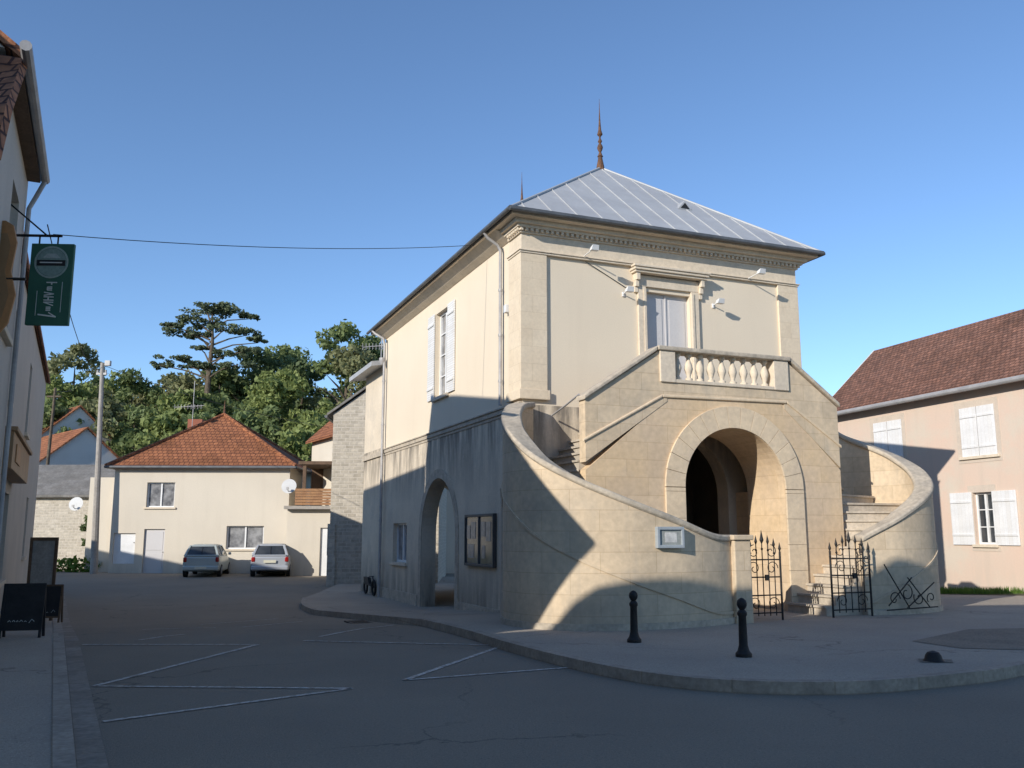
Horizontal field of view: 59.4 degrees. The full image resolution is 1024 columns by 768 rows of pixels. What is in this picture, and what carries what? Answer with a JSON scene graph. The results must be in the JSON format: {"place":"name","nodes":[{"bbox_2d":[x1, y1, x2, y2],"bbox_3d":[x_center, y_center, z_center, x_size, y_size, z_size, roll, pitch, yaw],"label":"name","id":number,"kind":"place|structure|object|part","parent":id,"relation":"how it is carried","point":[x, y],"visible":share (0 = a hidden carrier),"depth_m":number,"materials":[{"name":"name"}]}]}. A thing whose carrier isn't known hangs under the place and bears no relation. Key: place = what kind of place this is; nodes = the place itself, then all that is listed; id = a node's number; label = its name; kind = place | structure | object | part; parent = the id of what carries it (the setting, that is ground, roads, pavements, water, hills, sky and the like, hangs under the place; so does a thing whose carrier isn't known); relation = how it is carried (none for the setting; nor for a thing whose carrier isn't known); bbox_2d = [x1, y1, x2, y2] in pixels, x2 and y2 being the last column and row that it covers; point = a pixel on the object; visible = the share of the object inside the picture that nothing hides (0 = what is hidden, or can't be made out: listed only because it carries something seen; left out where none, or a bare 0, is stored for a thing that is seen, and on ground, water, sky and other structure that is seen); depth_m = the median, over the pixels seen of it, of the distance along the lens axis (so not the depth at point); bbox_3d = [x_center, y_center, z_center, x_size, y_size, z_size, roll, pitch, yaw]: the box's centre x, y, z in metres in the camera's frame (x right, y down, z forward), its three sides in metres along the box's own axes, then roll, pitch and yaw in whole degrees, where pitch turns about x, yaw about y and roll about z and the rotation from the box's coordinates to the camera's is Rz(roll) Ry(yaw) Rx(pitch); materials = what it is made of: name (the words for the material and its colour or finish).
{"place":"outdoors","nodes":[
{"label":"outdoors","id":0,"kind":"place"},
{"bbox_2d":[0,618,58,767],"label":"pavement","id":1,"kind":"structure","parent":0,"point":[26,676],"depth_m":8.21,"materials":[{"name":"concrete"}]},
{"bbox_2d":[0,583,46,638],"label":"chalkboard sign","id":2,"kind":"object","parent":1,"relation":"on","point":[23,607],"visible":1,"depth_m":13.10,"materials":[{"name":"black wood"}]},
{"bbox_2d":[27,537,58,620],"bbox_3d":[-10.050,4.161,19.176,0.560,1.750,0.060,2,-10,-10],"label":"menu frame","id":3,"kind":"object","parent":1,"relation":"on","point":[42,561],"visible":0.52,"depth_m":19.23,"materials":[{"name":"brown wood"}]},
{"bbox_2d":[46,584,63,622],"bbox_3d":[-9.219,4.362,17.833,0.544,0.746,0.255,2,-10,-10],"label":"chalkboard sign","id":4,"kind":"object","parent":1,"relation":"on","point":[54,599],"visible":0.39,"depth_m":17.82,"materials":[{"name":"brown wood"}]},
{"bbox_2d":[281,479,295,493],"bbox_3d":[-10.700,4.926,43.174,0.668,0.717,0.681,9,-13,-44],"label":"satellite dish","id":5,"kind":"object","parent":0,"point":[288,486],"visible":1,"depth_m":43.07,"materials":[{"name":"metal"}]},
{"bbox_2d":[0,0,1023,396],"label":"sky","id":6,"kind":"structure","parent":0,"point":[883,138],"materials":[{"name":"blue"}]},
{"bbox_2d":[55,569,1023,767],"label":"road","id":7,"kind":"structure","parent":0,"point":[381,714],"depth_m":8.46,"materials":[{"name":"grey asphalt"}]},
{"bbox_2d":[60,594,108,767],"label":"gutter channel","id":8,"kind":"object","parent":7,"relation":"on","point":[89,748],"visible":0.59,"depth_m":8.25,"materials":[{"name":"grey concrete"}]},
{"bbox_2d":[82,644,254,644],"bbox_3d":[-5.015,3.819,13.170,2.570,0.001,0.070,0,-10,0],"label":"road marking","id":9,"kind":"object","parent":7,"relation":"on","point":[168,644],"visible":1,"depth_m":13.16,"materials":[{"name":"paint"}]},
{"bbox_2d":[92,644,259,685],"bbox_3d":[-4.090,3.518,11.370,0.070,0.001,3.720,-2,-10,11],"label":"road marking","id":10,"kind":"object","parent":7,"relation":"on","point":[173,665],"visible":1,"depth_m":10.97,"materials":[{"name":"paint"}]},
{"bbox_2d":[182,544,230,576],"bbox_3d":[-14.128,8.152,41.685,1.960,1.440,3.925,2,-10,-10],"label":"parked car","id":11,"kind":"object","parent":7,"relation":"on","point":[197,558],"visible":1,"depth_m":39.99,"materials":[{"name":"silver metal"}]},
{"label":"windows","id":12,"kind":"part","parent":11,"relation":"part of","materials":[{"name":"black glass"}]},
{"bbox_2d":[95,685,350,688],"bbox_3d":[-3.065,3.204,9.496,2.774,0.001,0.070,-1,-10,3],"label":"road marking","id":13,"kind":"object","parent":7,"relation":"on","point":[221,687],"visible":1,"depth_m":9.47,"materials":[{"name":"paint"}]},
{"bbox_2d":[103,688,352,721],"bbox_3d":[-2.605,3.053,8.589,2.506,0.001,0.070,9,-13,-42],"label":"road marking","id":14,"kind":"object","parent":7,"relation":"on","point":[222,705],"visible":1,"depth_m":8.47,"materials":[{"name":"paint"}]},
{"bbox_2d":[250,543,290,575],"bbox_3d":[-11.178,8.208,42.081,2.080,1.460,3.925,2,-10,-10],"label":"parked car","id":15,"kind":"object","parent":7,"relation":"on","point":[271,557],"visible":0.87,"depth_m":40.34,"materials":[{"name":"silver metal"}]},
{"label":"windows","id":16,"kind":"part","parent":15,"relation":"part of","materials":[{"name":"black glass"}]},
{"bbox_2d":[319,625,390,636],"bbox_3d":[-2.610,4.207,15.331,0.070,0.052,2.484,-3,-10,20],"label":"road marking","id":17,"kind":"object","parent":7,"relation":"on","point":[349,630],"visible":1,"depth_m":14.93,"materials":[{"name":"paint"}]},
{"bbox_2d":[344,620,371,623],"bbox_3d":[-3.058,4.745,17.880,0.400,0.024,0.720,4,-10,-25],"label":"drain grate","id":18,"kind":"object","parent":7,"relation":"on","point":[357,621],"visible":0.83,"depth_m":17.94,"materials":[{"name":"metal"}]},
{"bbox_2d":[304,640,486,644],"bbox_3d":[-1.685,3.852,13.368,3.019,0.001,0.070,-2,-10,10],"label":"road marking","id":19,"kind":"object","parent":7,"relation":"on","point":[399,642],"visible":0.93,"depth_m":13.40,"materials":[{"name":"paint"}]},
{"bbox_2d":[402,647,496,679],"bbox_3d":[-0.660,3.541,11.508,0.070,0.001,3.305,-3,-10,18],"label":"road marking","id":20,"kind":"object","parent":7,"relation":"on","point":[425,672],"visible":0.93,"depth_m":11.14,"materials":[{"name":"paint"}]},
{"bbox_2d":[404,667,567,679],"bbox_3d":[-0.220,3.364,10.448,2.174,0.001,0.070,5,-11,-26],"label":"road marking","id":21,"kind":"object","parent":7,"relation":"on","point":[485,673],"visible":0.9,"depth_m":10.42,"materials":[{"name":"paint"}]},
{"bbox_2d":[306,577,1023,679],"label":"pavement","id":22,"kind":"structure","parent":0,"point":[796,646],"depth_m":12.81,"materials":[{"name":"concrete"}]},
{"bbox_2d":[363,576,376,595],"bbox_3d":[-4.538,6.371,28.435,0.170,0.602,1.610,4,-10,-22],"label":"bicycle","id":23,"kind":"object","parent":22,"relation":"on","point":[368,582],"visible":1,"depth_m":28.42,"materials":[{"name":"metal"}]},
{"bbox_2d":[627,590,641,642],"bbox_3d":[1.700,3.251,12.535,0.200,0.725,0.200,0,-10,0],"label":"bollard","id":24,"kind":"object","parent":22,"relation":"on","point":[633,637],"visible":0.94,"depth_m":12.49,"materials":[{"name":"metal"}]},
{"bbox_2d":[735,598,751,657],"bbox_3d":[2.840,3.003,11.056,0.200,0.725,0.200,0,-10,0],"label":"bollard","id":25,"kind":"object","parent":22,"relation":"on","point":[743,650],"visible":0.98,"depth_m":11.01,"materials":[{"name":"metal"}]},
{"bbox_2d":[918,659,952,662],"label":"pavement repair","id":26,"kind":"structure","parent":22,"relation":"on","point":[945,660],"depth_m":10.63,"materials":[{"name":"concrete"}]},
{"bbox_2d":[923,651,944,662],"bbox_3d":[4.980,3.226,10.613,0.240,0.140,0.234,0,-10,0],"label":"bollard stump","id":27,"kind":"object","parent":26,"relation":"on","point":[933,656],"visible":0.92,"depth_m":10.54,"materials":[{"name":"metal"}]},
{"bbox_2d":[914,628,1023,649],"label":"pavement repair","id":28,"kind":"structure","parent":22,"relation":"on","point":[1006,638],"depth_m":12.75,"materials":[{"name":"asphalt"}]},
{"bbox_2d":[986,593,1023,594],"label":"grass verge","id":29,"kind":"object","parent":22,"relation":"on","point":[1007,594],"depth_m":23.83,"materials":[{"name":"green plant"}]},
{"bbox_2d":[940,585,1023,593],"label":"grass","id":30,"kind":"structure","parent":29,"relation":"on","point":[968,590],"depth_m":25.01,"materials":[{"name":"green plant"}]},
{"bbox_3d":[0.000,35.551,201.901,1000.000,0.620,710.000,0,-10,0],"label":"ground","id":31,"kind":"structure","parent":0,"visible":0},
{"bbox_2d":[0,30,49,542],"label":"cafe building","id":32,"kind":"structure","parent":31,"relation":"on","point":[23,158],"depth_m":12.29,"materials":[{"name":"white paint"}]},
{"bbox_2d":[0,326,12,346],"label":"window","id":33,"kind":"structure","parent":32,"relation":"in","point":[5,334],"depth_m":12.14,"materials":[{"name":"white paint"}]},
{"bbox_2d":[0,220,25,331],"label":"wooden sign","id":34,"kind":"object","parent":32,"relation":"attached to","point":[8,244],"visible":1,"depth_m":11.12,"materials":[{"name":"wood"}]},
{"bbox_2d":[11,204,75,325],"bbox_3d":[-6.578,-1.686,12.430,0.997,1.789,0.076,0,-10,-3],"label":"hanging sign","id":35,"kind":"object","parent":32,"relation":"attached to","point":[50,286],"visible":0.98,"depth_m":12.37,"materials":[{"name":"metal"}]},
{"bbox_2d":[0,233,49,612],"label":"cafe building","id":36,"kind":"structure","parent":31,"relation":"on","point":[32,376],"depth_m":21.06,"materials":[{"name":"white paint"}]},
{"bbox_2d":[0,579,5,586],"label":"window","id":37,"kind":"structure","parent":36,"relation":"in","point":[2,582],"depth_m":17.47,"materials":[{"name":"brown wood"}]},
{"bbox_2d":[24,432,29,439],"bbox_3d":[-11.891,0.428,21.978,0.260,1.790,1.100,5,-11,-25],"label":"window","id":38,"kind":"structure","parent":36,"relation":"in","point":[26,435],"depth_m":21.51,"materials":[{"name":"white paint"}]},
{"bbox_2d":[46,388,60,464],"bbox_3d":[-29.150,5.578,56.352,0.900,10.804,0.240,0,-10,0],"label":"utility pole","id":39,"kind":"object","parent":31,"relation":"on","point":[54,396],"visible":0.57,"depth_m":56.76,"materials":[{"name":"brown wood"}]},
{"bbox_2d":[52,618,75,767],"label":"kerb","id":40,"kind":"structure","parent":31,"relation":"on","point":[63,752],"depth_m":7.56,"materials":[{"name":"concrete"}]},
{"bbox_2d":[33,464,114,568],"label":"barn","id":41,"kind":"structure","parent":31,"relation":"on","point":[59,487],"depth_m":47.80,"materials":[{"name":"stone"}]},
{"bbox_2d":[69,497,82,510],"bbox_3d":[-22.200,6.128,45.812,0.668,0.717,0.681,9,-13,-44],"label":"satellite dish","id":42,"kind":"object","parent":41,"relation":"attached to","point":[75,503],"visible":1,"depth_m":45.72,"materials":[{"name":"metal"}]},
{"bbox_2d":[42,405,111,446],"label":"house","id":43,"kind":"structure","parent":31,"relation":"on","point":[71,417],"depth_m":68.25,"materials":[{"name":"paint"}]},
{"bbox_2d":[39,427,118,464],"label":"house","id":44,"kind":"structure","parent":31,"relation":"on","point":[75,447],"depth_m":60.07,"materials":[{"name":"paint"}]},
{"bbox_2d":[56,555,101,571],"bbox_3d":[-22.818,8.936,44.138,5.495,1.100,1.429,0,-10,0],"label":"hedge","id":45,"kind":"object","parent":31,"relation":"on","point":[69,565],"visible":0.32,"depth_m":43.91,"materials":[{"name":"green plant"}]},
{"bbox_2d":[79,514,87,545],"bbox_3d":[-20.865,7.993,45.643,2.108,3.704,1.878,1,-10,-5],"label":"shrub","id":46,"kind":"object","parent":31,"relation":"on","point":[83,527],"visible":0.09,"depth_m":45.23,"materials":[{"name":"green plant"}]},
{"bbox_2d":[90,360,111,573],"bbox_3d":[-19.960,3.944,43.242,0.780,10.306,0.342,0,-10,0],"label":"utility pole","id":47,"kind":"object","parent":31,"relation":"on","point":[95,535],"visible":0.93,"depth_m":43.02,"materials":[{"name":"concrete"}]},
{"bbox_2d":[47,224,101,369],"bbox_3d":[-13.551,-1.621,28.788,0.016,3.517,33.058,4,-10,-23],"label":"overhead cable","id":48,"kind":"object","parent":47,"relation":"attached to","point":[70,315],"visible":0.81,"depth_m":20.93,"materials":[{"name":"black rubber"}]},
{"bbox_2d":[104,365,328,427],"bbox_3d":[-13.552,0.844,45.637,13.617,3.022,0.022,3,-10,-16],"label":"overhead cable","id":49,"kind":"object","parent":47,"relation":"attached to","point":[214,402],"visible":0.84,"depth_m":45.19,"materials":[{"name":"black rubber"}]},
{"bbox_2d":[83,403,310,573],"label":"house","id":50,"kind":"structure","parent":31,"relation":"on","point":[168,501],"depth_m":43.84,"materials":[{"name":"white paint"}]},
{"bbox_2d":[113,533,135,563],"bbox_3d":[-18.729,7.947,43.401,1.050,1.450,0.100,0,-10,-1],"label":"door","id":51,"kind":"structure","parent":50,"relation":"in","point":[124,543],"depth_m":43.40,"materials":[{"name":"white paint"}]},
{"bbox_2d":[142,529,164,572],"bbox_3d":[-17.302,8.077,43.417,1.000,2.100,0.100,0,-10,-1],"label":"door","id":52,"kind":"structure","parent":50,"relation":"in","point":[154,539],"depth_m":43.41,"materials":[{"name":"grey paint"}]},
{"bbox_2d":[143,483,175,508],"bbox_3d":[-17.131,5.451,43.812,1.550,1.290,0.260,0,-10,-1],"label":"window","id":53,"kind":"structure","parent":50,"relation":"in","point":[160,495],"depth_m":43.91,"materials":[{"name":"grey glass"}]},
{"bbox_2d":[174,381,204,425],"bbox_3d":[-17.403,1.413,48.431,1.608,3.200,0.500,0,-10,0],"label":"television antenna","id":54,"kind":"object","parent":50,"relation":"attached to","point":[194,407],"visible":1,"depth_m":48.46,"materials":[{"name":"metal"}]},
{"bbox_2d":[225,526,263,550],"bbox_3d":[-12.951,7.490,43.580,2.000,1.190,0.260,0,-10,-1],"label":"window","id":55,"kind":"structure","parent":50,"relation":"in","point":[239,538],"depth_m":43.70,"materials":[{"name":"grey glass"}]},
{"bbox_2d":[284,461,331,575],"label":"terrace building","id":56,"kind":"structure","parent":31,"relation":"on","point":[306,538],"depth_m":41.71,"materials":[{"name":"white paint"}]},
{"bbox_2d":[319,528,326,575],"bbox_3d":[-8.334,7.783,41.661,1.150,2.200,0.100,0,-10,-2],"label":"door","id":57,"kind":"structure","parent":56,"relation":"in","point":[323,540],"depth_m":41.64,"materials":[{"name":"white paint"}]},
{"bbox_2d":[305,421,454,572],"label":"house","id":58,"kind":"structure","parent":31,"relation":"on","point":[321,439],"depth_m":44.86,"materials":[{"name":"beige paint"}]},
{"bbox_2d":[324,386,446,586],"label":"stone house","id":59,"kind":"structure","parent":31,"relation":"on","point":[346,417],"depth_m":35.05,"materials":[{"name":"stone"}]},
{"bbox_2d":[349,104,942,630],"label":"market hall","id":60,"kind":"structure","parent":31,"relation":"on","point":[583,386],"depth_m":18.70,"materials":[{"name":"paint"}]},
{"bbox_2d":[53,234,472,248],"bbox_3d":[-3.725,-2.738,17.112,0.013,2.163,9.417,-9,-13,42],"label":"overhead cable","id":61,"kind":"object","parent":60,"relation":"attached to","point":[255,246],"visible":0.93,"depth_m":16.07,"materials":[{"name":"black rubber"}]},
{"bbox_2d":[362,339,382,357],"bbox_3d":[-5.043,-1.260,33.670,1.128,2.400,0.500,0,-10,0],"label":"television antenna","id":62,"kind":"object","parent":60,"relation":"attached to","point":[381,345],"visible":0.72,"depth_m":33.68,"materials":[{"name":"metal"}]},
{"bbox_2d":[389,523,406,565],"bbox_3d":[-3.221,4.660,26.123,0.260,1.210,1.700,4,-10,-22],"label":"window","id":63,"kind":"structure","parent":60,"relation":"in","point":[401,527],"depth_m":26.43,"materials":[{"name":"grey glass"}]},
{"bbox_2d":[431,311,448,401],"bbox_3d":[-1.785,-0.773,23.465,0.260,2.370,1.300,4,-10,-22],"label":"window","id":64,"kind":"structure","parent":60,"relation":"in","point":[443,317],"depth_m":23.82,"materials":[{"name":"white paint"}]},
{"bbox_2d":[464,513,496,567],"bbox_3d":[-0.713,3.451,19.834,0.085,1.140,1.850,4,-10,-22],"label":"notice board","id":65,"kind":"object","parent":60,"relation":"attached to","point":[480,540],"visible":1,"depth_m":19.72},
{"bbox_2d":[647,293,687,379],"bbox_3d":[3.407,-0.753,19.824,1.140,2.490,0.110,4,-10,-22],"label":"door","id":66,"kind":"structure","parent":60,"relation":"in","point":[666,315],"depth_m":19.93,"materials":[{"name":"grey paint"}]},
{"bbox_2d":[655,527,684,547],"bbox_3d":[2.541,2.470,14.457,0.500,0.340,0.090,4,-10,-21],"label":"information plaque","id":67,"kind":"object","parent":60,"relation":"attached to","point":[669,537],"visible":1,"depth_m":14.43,"materials":[{"name":"white metal"}]},
{"bbox_2d":[301,597,1023,694],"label":"kerb","id":68,"kind":"structure","parent":31,"relation":"on","point":[839,686],"depth_m":9.69,"materials":[{"name":"stone"}]},
{"bbox_2d":[833,309,1023,590],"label":"house","id":69,"kind":"structure","parent":31,"relation":"on","point":[944,410],"depth_m":28.23,"materials":[{"name":"pink paint"}]},
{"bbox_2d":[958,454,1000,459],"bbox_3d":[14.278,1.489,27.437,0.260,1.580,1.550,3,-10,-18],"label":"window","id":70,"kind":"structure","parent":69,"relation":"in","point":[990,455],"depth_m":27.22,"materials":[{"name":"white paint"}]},
{"bbox_2d":[972,492,998,547],"bbox_3d":[14.264,4.090,27.045,0.260,1.640,0.940,3,-10,-18],"label":"window","id":71,"kind":"structure","parent":69,"relation":"in","point":[985,518],"depth_m":27.15,"materials":[{"name":"white paint"}]},
{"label":"hill","id":72,"kind":"structure","parent":0,"visible":0},
{"bbox_2d":[42,396,72,433],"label":"tree","id":73,"kind":"object","parent":72,"relation":"on","point":[61,409],"visible":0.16,"depth_m":67.64,"materials":[{"name":"green plant"}]},
{"bbox_2d":[50,358,76,401],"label":"tree","id":74,"kind":"object","parent":72,"relation":"on","point":[60,377],"visible":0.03,"depth_m":85.22,"materials":[{"name":"green plant"}]},
{"bbox_2d":[45,373,98,407],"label":"tree","id":75,"kind":"object","parent":72,"relation":"on","point":[77,394],"visible":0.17,"depth_m":76.73,"materials":[{"name":"green plant"}]},
{"bbox_2d":[54,403,95,424],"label":"tree","id":76,"kind":"object","parent":72,"relation":"on","point":[80,420],"visible":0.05,"depth_m":69.60,"materials":[{"name":"green plant"}]},
{"bbox_2d":[47,342,114,405],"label":"tree","id":77,"kind":"object","parent":72,"relation":"on","point":[66,357],"visible":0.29,"depth_m":82.23,"materials":[{"name":"green plant"}]},
{"bbox_2d":[75,371,111,395],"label":"tree","id":78,"kind":"object","parent":72,"relation":"on","point":[96,378],"visible":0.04,"depth_m":88.99,"materials":[{"name":"green plant"}]},
{"bbox_2d":[78,395,129,450],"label":"tree","id":79,"kind":"object","parent":72,"relation":"on","point":[111,408],"visible":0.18,"depth_m":69.68,"materials":[{"name":"green plant"}]},
{"bbox_2d":[92,378,138,418],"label":"tree","id":80,"kind":"object","parent":72,"relation":"on","point":[110,386],"visible":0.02,"depth_m":85.74,"materials":[{"name":"green plant"}]},
{"bbox_2d":[106,404,161,456],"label":"tree","id":81,"kind":"object","parent":72,"relation":"on","point":[120,443],"visible":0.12,"depth_m":68.72,"materials":[{"name":"green plant"}]},
{"bbox_2d":[108,367,164,432],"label":"tree","id":82,"kind":"object","parent":72,"relation":"on","point":[137,385],"visible":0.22,"depth_m":80.84,"materials":[{"name":"green plant"}]},
{"bbox_2d":[128,385,166,427],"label":"tree","id":83,"kind":"object","parent":72,"relation":"on","point":[136,402],"visible":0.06,"depth_m":84.02,"materials":[{"name":"green plant"}]},
{"bbox_2d":[129,412,182,450],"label":"tree","id":84,"kind":"object","parent":72,"relation":"on","point":[164,425],"visible":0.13,"depth_m":65.22,"materials":[{"name":"green plant"}]},
{"bbox_2d":[148,369,194,409],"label":"tree","id":85,"kind":"object","parent":72,"relation":"on","point":[164,380],"visible":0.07,"depth_m":86.66,"materials":[{"name":"green plant"}]},
{"bbox_2d":[143,388,214,435],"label":"tree","id":86,"kind":"object","parent":72,"relation":"on","point":[185,399],"visible":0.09,"depth_m":71.93,"materials":[{"name":"green plant"}]},
{"bbox_2d":[156,373,211,407],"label":"tree","id":87,"kind":"object","parent":72,"relation":"on","point":[185,381],"visible":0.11,"depth_m":81.61,"materials":[{"name":"green plant"}]},
{"bbox_2d":[172,411,214,432],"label":"tree","id":88,"kind":"object","parent":72,"relation":"on","point":[206,415],"visible":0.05,"depth_m":65.83,"materials":[{"name":"green plant"}]},
{"bbox_2d":[149,301,268,393],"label":"cedar tree","id":89,"kind":"object","parent":72,"relation":"on","point":[221,309],"visible":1,"depth_m":77.37,"materials":[{"name":"green plant"}]},
{"bbox_2d":[200,391,239,420],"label":"tree","id":90,"kind":"object","parent":72,"relation":"on","point":[222,397],"visible":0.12,"depth_m":73.92,"materials":[{"name":"green plant"}]},
{"bbox_2d":[199,367,249,413],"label":"tree","id":91,"kind":"object","parent":72,"relation":"on","point":[224,378],"visible":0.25,"depth_m":80.58,"materials":[{"name":"green plant"}]},
{"bbox_2d":[211,345,288,431],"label":"tree","id":92,"kind":"object","parent":72,"relation":"on","point":[260,360],"visible":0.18,"depth_m":81.78,"materials":[{"name":"green plant"}]},
{"bbox_2d":[231,401,281,444],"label":"tree","id":93,"kind":"object","parent":72,"relation":"on","point":[247,418],"visible":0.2,"depth_m":67.98,"materials":[{"name":"green plant"}]},
{"bbox_2d":[238,368,312,439],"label":"tree","id":94,"kind":"object","parent":72,"relation":"on","point":[279,387],"visible":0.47,"depth_m":74.01,"materials":[{"name":"green plant"}]},
{"bbox_2d":[236,343,325,434],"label":"tree","id":95,"kind":"object","parent":72,"relation":"on","point":[285,351],"visible":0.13,"depth_m":85.19,"materials":[{"name":"green plant"}]},
{"bbox_2d":[278,427,314,460],"bbox_3d":[-14.519,7.508,61.536,5.058,9.185,5.015,-6,-11,30],"label":"tree","id":96,"kind":"object","parent":72,"relation":"on","point":[294,440],"visible":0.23,"depth_m":61.22,"materials":[{"name":"green plant"}]},
{"bbox_2d":[277,409,326,458],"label":"tree","id":97,"kind":"object","parent":72,"relation":"on","point":[307,416],"visible":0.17,"depth_m":67.79,"materials":[{"name":"green plant"}]},
{"bbox_2d":[276,356,332,429],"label":"tree","id":98,"kind":"object","parent":72,"relation":"on","point":[299,364],"visible":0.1,"depth_m":80.38,"materials":[{"name":"green plant"}]},
{"bbox_2d":[304,419,328,432],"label":"tree","id":99,"kind":"object","parent":72,"relation":"on","point":[313,428],"visible":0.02,"depth_m":65.22,"materials":[{"name":"green plant"}]},
{"bbox_2d":[307,397,335,434],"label":"tree","id":100,"kind":"object","parent":72,"relation":"on","point":[326,407],"visible":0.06,"depth_m":72.07,"materials":[{"name":"green plant"}]},
{"bbox_2d":[305,344,377,410],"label":"tree","id":101,"kind":"object","parent":72,"relation":"on","point":[353,360],"visible":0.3,"depth_m":76.16,"materials":[{"name":"green plant"}]},
{"bbox_2d":[310,319,376,400],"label":"tree","id":102,"kind":"object","parent":72,"relation":"on","point":[343,331],"visible":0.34,"depth_m":81.07,"materials":[{"name":"green plant"}]},
{"bbox_2d":[337,335,382,398],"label":"tree","id":103,"kind":"object","parent":72,"relation":"on","point":[375,340],"visible":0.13,"depth_m":84.15,"materials":[{"name":"green plant"}]}
]}

